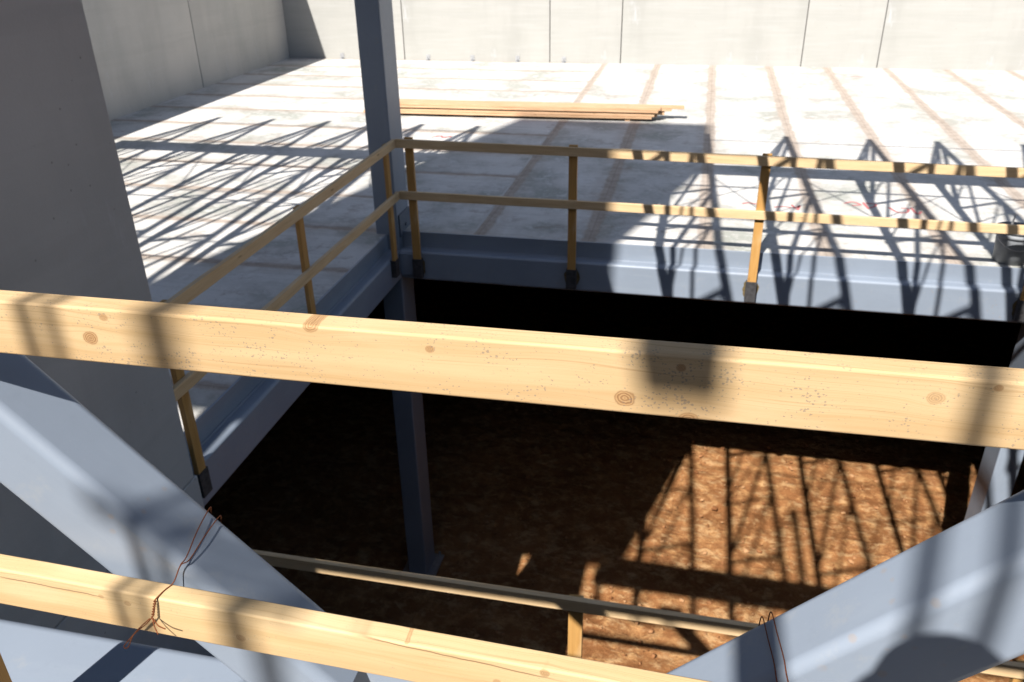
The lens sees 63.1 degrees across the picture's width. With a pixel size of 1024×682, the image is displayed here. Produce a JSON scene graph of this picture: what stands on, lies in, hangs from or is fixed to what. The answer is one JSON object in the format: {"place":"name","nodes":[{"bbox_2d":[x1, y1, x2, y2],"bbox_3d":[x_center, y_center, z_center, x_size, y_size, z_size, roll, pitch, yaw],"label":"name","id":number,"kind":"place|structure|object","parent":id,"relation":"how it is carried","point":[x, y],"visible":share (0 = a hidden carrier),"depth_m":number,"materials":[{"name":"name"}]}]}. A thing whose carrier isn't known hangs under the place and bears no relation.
{"place":"outdoors","nodes":[
{"label":"outdoors","id":0,"kind":"place"},
{"bbox_2d":[204,279,1023,681],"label":"ground","id":1,"kind":"structure","parent":0,"point":[316,473],"depth_m":13.57,"materials":[{"name":"brown soil"}]},
{"bbox_2d":[0,0,214,656],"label":"shaft wall","id":2,"kind":"structure","parent":1,"relation":"on","point":[67,226],"depth_m":4.32,"materials":[{"name":"concrete"}]},
{"bbox_2d":[354,0,443,575],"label":"steel column","id":3,"kind":"structure","parent":1,"relation":"on","point":[376,42],"depth_m":9.50,"materials":[{"name":"grey metal"}]},
{"bbox_2d":[439,405,1017,664],"bbox_3d":[3.589,2.985,12.377,8.609,0.071,6.712,5,28,12],"label":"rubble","id":4,"kind":"object","parent":1,"relation":"on","point":[689,564],"visible":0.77,"depth_m":12.88,"materials":[{"name":"stone"}]},
{"bbox_2d":[964,323,1023,519],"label":"steel column","id":5,"kind":"structure","parent":1,"relation":"on","point":[997,474],"depth_m":9.24,"materials":[{"name":"grey metal"}]},
{"bbox_3d":[2.628,0.928,9.354,22.450,6.925,24.500,5,28,12],"label":"foundation wall","id":6,"kind":"object","parent":1,"relation":"on","visible":0},
{"bbox_2d":[0,619,411,681],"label":"steel beam","id":7,"kind":"structure","parent":6,"relation":"on","point":[31,653],"depth_m":1.90,"materials":[{"name":"grey metal"}]},
{"bbox_2d":[0,353,357,681],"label":"steel brace","id":8,"kind":"object","parent":7,"relation":"attached to","point":[79,474],"visible":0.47,"depth_m":1.48,"materials":[{"name":"grey metal"}]},
{"bbox_2d":[666,490,1023,681],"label":"steel brace","id":9,"kind":"object","parent":7,"relation":"attached to","point":[946,605],"depth_m":1.21,"materials":[{"name":"grey metal"}]},
{"bbox_2d":[758,611,788,681],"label":"tie wire","id":10,"kind":"object","parent":9,"relation":"attached to","point":[770,646],"visible":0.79,"depth_m":1.32,"materials":[{"name":"black metal"}]},
{"bbox_2d":[110,58,1023,431],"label":"deck","id":11,"kind":"structure","parent":6,"relation":"on","point":[214,174],"depth_m":12.17,"materials":[{"name":"concrete"}]},
{"bbox_2d":[82,0,202,120],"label":"wall panel","id":12,"kind":"structure","parent":11,"relation":"on","point":[145,53],"depth_m":15.78,"materials":[{"name":"concrete"}]},
{"bbox_2d":[187,0,289,87],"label":"wall panel","id":13,"kind":"structure","parent":11,"relation":"on","point":[233,38],"depth_m":18.88,"materials":[{"name":"concrete"}]},
{"bbox_2d":[183,234,401,505],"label":"edge beam","id":14,"kind":"structure","parent":11,"relation":"attached to","point":[238,419],"depth_m":6.76,"materials":[{"name":"grey metal"}]},
{"bbox_2d":[160,139,399,497],"bbox_3d":[-1.833,-0.312,6.967,0.101,1.509,5.155,5,28,12],"label":"guard rail","id":15,"kind":"object","parent":14,"relation":"attached to","point":[183,384],"visible":0.63,"depth_m":6.76,"materials":[{"name":"brown wood"}]},
{"bbox_2d":[282,0,404,59],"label":"wall panel","id":16,"kind":"structure","parent":11,"relation":"on","point":[321,28],"depth_m":20.82,"materials":[{"name":"concrete"}]},
{"bbox_2d":[401,0,549,61],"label":"wall panel","id":17,"kind":"structure","parent":11,"relation":"on","point":[486,30],"depth_m":20.06,"materials":[{"name":"concrete"}]},
{"bbox_2d":[550,0,622,63],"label":"wall panel","id":18,"kind":"structure","parent":11,"relation":"on","point":[585,31],"depth_m":19.52,"materials":[{"name":"concrete"}]},
{"bbox_2d":[400,230,1023,322],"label":"edge beam","id":19,"kind":"structure","parent":11,"relation":"attached to","point":[977,292],"depth_m":8.88,"materials":[{"name":"grey metal"}]},
{"bbox_2d":[399,253,412,274],"bbox_3d":[-1.188,-0.883,9.580,0.198,0.265,0.024,5,28,12],"label":"end plate","id":20,"kind":"object","parent":19,"relation":"attached to","point":[406,266],"visible":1,"depth_m":9.57,"materials":[{"name":"grey metal"}]},
{"bbox_2d":[395,137,1023,321],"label":"guard rail","id":21,"kind":"object","parent":19,"relation":"attached to","point":[572,204],"visible":1,"depth_m":8.44,"materials":[{"name":"brown wood"}]},
{"bbox_2d":[621,0,808,66],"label":"wall panel","id":22,"kind":"structure","parent":11,"relation":"on","point":[727,32],"depth_m":18.94,"materials":[{"name":"concrete"}]},
{"bbox_2d":[620,0,887,67],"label":"joint backing","id":23,"kind":"object","parent":11,"relation":"on","point":[803,42],"visible":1,"depth_m":18.63,"materials":[{"name":"grey"}]},
{"bbox_2d":[776,205,800,209],"bbox_3d":[3.340,-1.635,10.129,0.311,0.001,0.192,10,29,21],"label":"paint mark","id":24,"kind":"object","parent":11,"relation":"on","point":[797,207],"visible":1,"depth_m":10.12,"materials":[{"name":"red paint"}]},
{"bbox_2d":[801,0,887,67],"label":"wall panel","id":25,"kind":"structure","parent":11,"relation":"on","point":[843,33],"depth_m":18.38,"materials":[{"name":"concrete"}]},
{"bbox_2d":[845,201,876,208],"bbox_3d":[4.247,-1.668,10.159,0.357,0.001,0.256,21,35,37],"label":"paint mark","id":26,"kind":"object","parent":11,"relation":"on","point":[867,207],"visible":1,"depth_m":10.14,"materials":[{"name":"red paint"}]},
{"bbox_2d":[888,207,921,213],"bbox_3d":[4.682,-1.553,9.920,0.375,0.001,0.240,5,28,12],"label":"paint mark","id":27,"kind":"object","parent":11,"relation":"on","point":[913,210],"visible":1,"depth_m":9.89,"materials":[{"name":"red paint"}]},
{"bbox_2d":[877,0,1023,70],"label":"wall panel","id":28,"kind":"structure","parent":11,"relation":"on","point":[957,34],"depth_m":17.93,"materials":[{"name":"concrete"}]},
{"bbox_2d":[992,221,1023,265],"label":"bucket","id":29,"kind":"object","parent":11,"relation":"on","point":[1008,249],"visible":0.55,"depth_m":8.32,"materials":[{"name":"grey metal"}]},
{"bbox_3d":[2.021,-3.878,14.486,0.089,0.040,0.340,5,28,12],"label":"bearer","id":30,"kind":"object","parent":11,"relation":"on","visible":0},
{"bbox_2d":[363,110,651,118],"bbox_3d":[-0.142,-4.014,14.733,5.168,0.043,0.165,4,28,10],"label":"lumber board","id":31,"kind":"object","parent":30,"relation":"on","point":[524,115],"visible":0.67,"depth_m":14.60,"materials":[{"name":"brown wood"}]},
{"bbox_2d":[400,107,654,116],"bbox_3d":[-0.077,-4.050,14.711,5.117,0.042,0.165,4,28,10],"label":"lumber board","id":32,"kind":"object","parent":31,"relation":"on","point":[531,112],"visible":0.77,"depth_m":14.59,"materials":[{"name":"brown wood"}]},
{"bbox_2d":[400,105,657,112],"bbox_3d":[-0.017,-4.103,14.675,5.114,0.043,0.165,4,28,10],"label":"lumber board","id":33,"kind":"object","parent":32,"relation":"on","point":[533,109],"visible":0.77,"depth_m":14.54,"materials":[{"name":"brown wood"}]},
{"bbox_2d":[400,101,660,110],"bbox_3d":[-0.012,-4.146,14.669,5.189,0.043,0.165,4,28,10],"label":"lumber board","id":34,"kind":"object","parent":33,"relation":"on","point":[566,106],"visible":0.88,"depth_m":14.56,"materials":[{"name":"brown wood"}]},
{"bbox_3d":[-0.049,-4.093,14.884,5.218,0.043,0.165,4,28,10],"label":"lumber board","id":35,"kind":"object","parent":11,"relation":"on","visible":0},
{"bbox_2d":[654,111,664,114],"bbox_3d":[0.103,-4.118,14.836,5.147,0.043,0.165,4,28,10],"label":"lumber board","id":36,"kind":"object","parent":35,"relation":"on","point":[660,113],"visible":0.12,"depth_m":14.35,"materials":[{"name":"brown wood"}]},
{"bbox_3d":[0.239,-4.169,14.793,5.111,0.042,0.165,4,28,10],"label":"lumber board","id":37,"kind":"object","parent":36,"relation":"on","visible":0},
{"bbox_2d":[400,99,683,108],"bbox_3d":[0.408,-4.194,14.747,5.187,0.042,0.164,4,28,10],"label":"lumber board","id":38,"kind":"object","parent":37,"relation":"on","point":[666,106],"visible":0.64,"depth_m":14.66,"materials":[{"name":"brown wood"}]},
{"bbox_3d":[3.303,2.861,5.087,11.100,0.300,0.200,5,28,12],"label":"landing beam","id":39,"kind":"object","parent":6,"relation":"attached to","visible":0},
{"bbox_2d":[252,549,1023,681],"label":"guard rail","id":40,"kind":"object","parent":39,"relation":"on","point":[576,607],"visible":0.56,"depth_m":5.15,"materials":[{"name":"brown wood"}]},
{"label":"walkway","id":41,"kind":"structure","parent":6,"relation":"on","visible":0},
{"bbox_2d":[0,290,1023,681],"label":"guard rail","id":42,"kind":"object","parent":41,"relation":"on","point":[964,404],"visible":0.99,"depth_m":1.10,"materials":[{"name":"brown wood"}]},
{"bbox_2d":[123,507,221,648],"bbox_3d":[-0.619,0.431,1.520,0.115,0.178,0.222,5,28,12],"label":"tie wire","id":43,"kind":"object","parent":42,"relation":"attached to","point":[149,619],"visible":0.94,"depth_m":1.46,"materials":[{"name":"metal"}]}
]}

